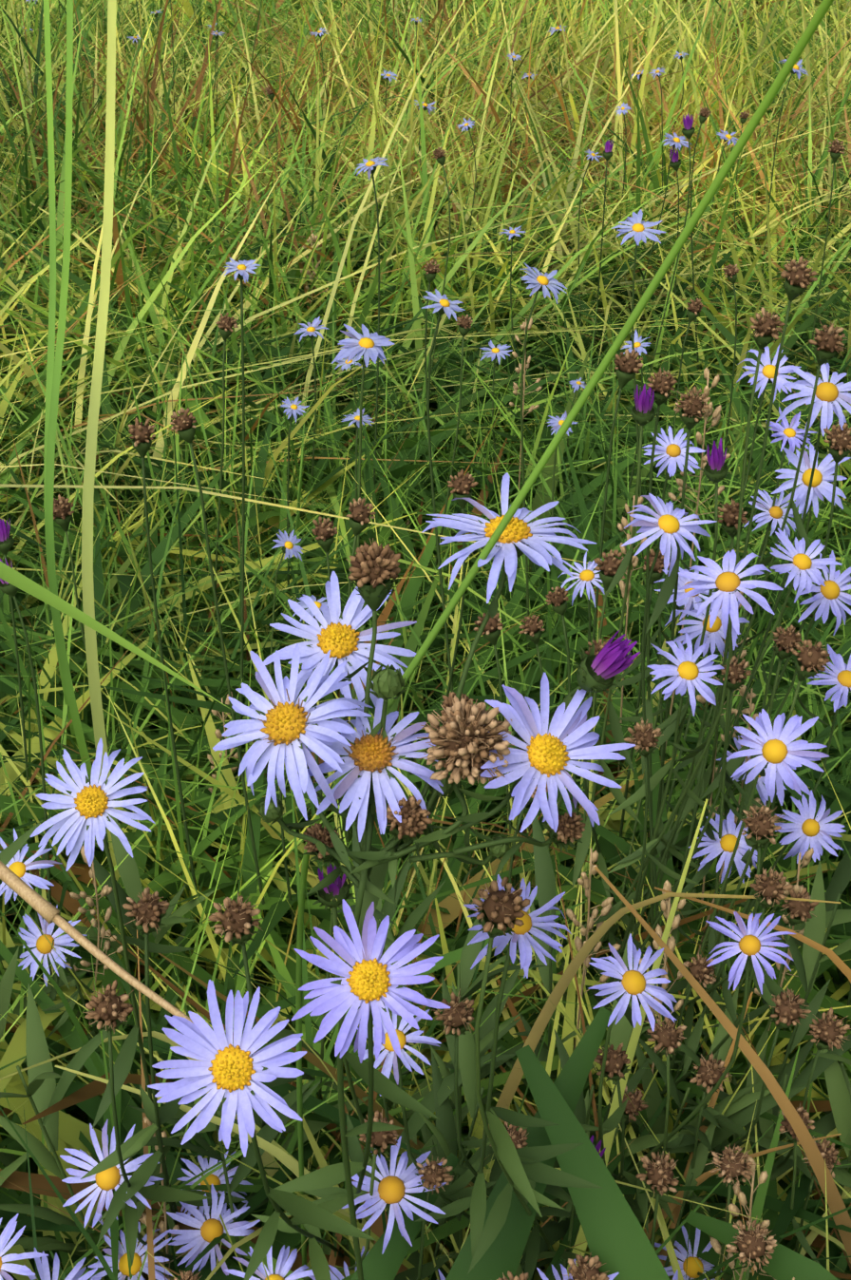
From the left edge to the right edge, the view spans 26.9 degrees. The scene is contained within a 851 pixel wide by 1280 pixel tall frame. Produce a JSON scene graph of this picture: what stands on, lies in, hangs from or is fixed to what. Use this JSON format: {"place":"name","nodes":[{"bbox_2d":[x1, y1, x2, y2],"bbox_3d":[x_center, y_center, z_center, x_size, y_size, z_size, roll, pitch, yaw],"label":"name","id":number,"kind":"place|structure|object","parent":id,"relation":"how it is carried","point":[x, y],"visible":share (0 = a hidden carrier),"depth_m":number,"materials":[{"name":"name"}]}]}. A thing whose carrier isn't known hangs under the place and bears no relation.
{"place":"outdoors","nodes":[
{"label":"outdoors","id":0,"kind":"place"},
{"bbox_2d":[0,814,850,1279],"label":"leaves","id":1,"kind":"object","parent":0,"point":[44,1090],"visible":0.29,"depth_m":0.70,"materials":[{"name":"green plant"}]},
{"bbox_2d":[0,0,850,111],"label":"meadow grass","id":2,"kind":"structure","parent":0,"point":[845,7],"depth_m":3.90,"materials":[{"name":"green plant"}]},
{"label":"meadow ground","id":3,"kind":"structure","parent":0,"visible":0},
{"bbox_2d":[43,0,120,880],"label":"grass stalks","id":4,"kind":"object","parent":3,"relation":"on","point":[53,375],"depth_m":0.85,"materials":[{"name":"green plant"}]},
{"bbox_2d":[0,561,231,709],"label":"grass blade","id":5,"kind":"object","parent":3,"relation":"on","point":[15,578],"depth_m":0.40,"materials":[{"name":"green plant"}]},
{"bbox_2d":[30,738,222,1238],"bbox_3d":[-0.088,0.205,0.684,0.042,0.509,0.260,1,27,1],"label":"aster plant","id":6,"kind":"object","parent":3,"relation":"on","point":[92,802],"visible":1,"depth_m":0.47,"materials":[{"name":"purple plant"}]},
{"bbox_2d":[147,863,450,1279],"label":"aster plant","id":7,"kind":"object","parent":3,"relation":"on","point":[368,986],"visible":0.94,"depth_m":0.37,"materials":[{"name":"purple plant"}]},
{"bbox_2d":[8,0,688,182],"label":"distant flowers","id":8,"kind":"object","parent":3,"relation":"on","point":[319,33],"visible":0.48,"depth_m":2.42,"materials":[{"name":"purple plant"}]},
{"bbox_2d":[0,84,845,1001],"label":"seed heads","id":9,"kind":"object","parent":3,"relation":"on","point":[627,362],"visible":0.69,"depth_m":0.87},
{"bbox_2d":[0,0,850,829],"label":"meadow grass","id":10,"kind":"structure","parent":3,"relation":"on","point":[247,175],"depth_m":2.11,"materials":[{"name":"green plant"}]},
{"bbox_2d":[0,181,850,1279],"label":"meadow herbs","id":11,"kind":"object","parent":3,"relation":"on","point":[77,1102],"visible":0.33,"depth_m":1.10,"materials":[{"name":"green plant"}]},
{"bbox_2d":[0,860,193,1023],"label":"dry straw","id":12,"kind":"object","parent":11,"relation":"on","point":[47,911],"visible":0.71,"depth_m":0.39,"materials":[{"name":"beige plant"}]},
{"bbox_2d":[0,799,850,1279],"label":"grass blades","id":13,"kind":"object","parent":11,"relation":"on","point":[614,1234],"depth_m":0.60,"materials":[{"name":"green plant"}]},
{"bbox_2d":[357,255,850,1279],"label":"aster plant","id":14,"kind":"object","parent":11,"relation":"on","point":[502,915],"visible":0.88,"depth_m":0.68,"materials":[{"name":"purple plant"}]},
{"bbox_2d":[0,384,850,1279],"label":"aster plant","id":15,"kind":"object","parent":3,"relation":"on","point":[108,1175],"visible":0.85,"depth_m":0.64,"materials":[{"name":"purple plant"}]},
{"bbox_2d":[0,225,850,1279],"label":"meadow grass","id":16,"kind":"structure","parent":3,"relation":"on","point":[483,689],"depth_m":1.06,"materials":[{"name":"green plant"}]},
{"bbox_2d":[212,472,640,1279],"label":"aster plant","id":17,"kind":"object","parent":3,"relation":"on","point":[469,740],"visible":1,"depth_m":0.39,"materials":[{"name":"purple plant"}]},
{"bbox_2d":[65,227,814,1279],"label":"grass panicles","id":18,"kind":"object","parent":3,"relation":"on","point":[584,881],"depth_m":0.80,"materials":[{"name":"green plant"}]},
{"bbox_2d":[222,51,809,927],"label":"aster flowers","id":19,"kind":"object","parent":3,"relation":"on","point":[367,348],"visible":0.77,"depth_m":1.10,"materials":[{"name":"purple plant"}]},
{"bbox_2d":[295,0,834,1271],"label":"grass blade","id":20,"kind":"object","parent":3,"relation":"on","point":[657,279],"depth_m":0.37,"materials":[{"name":"green plant"}]}
]}

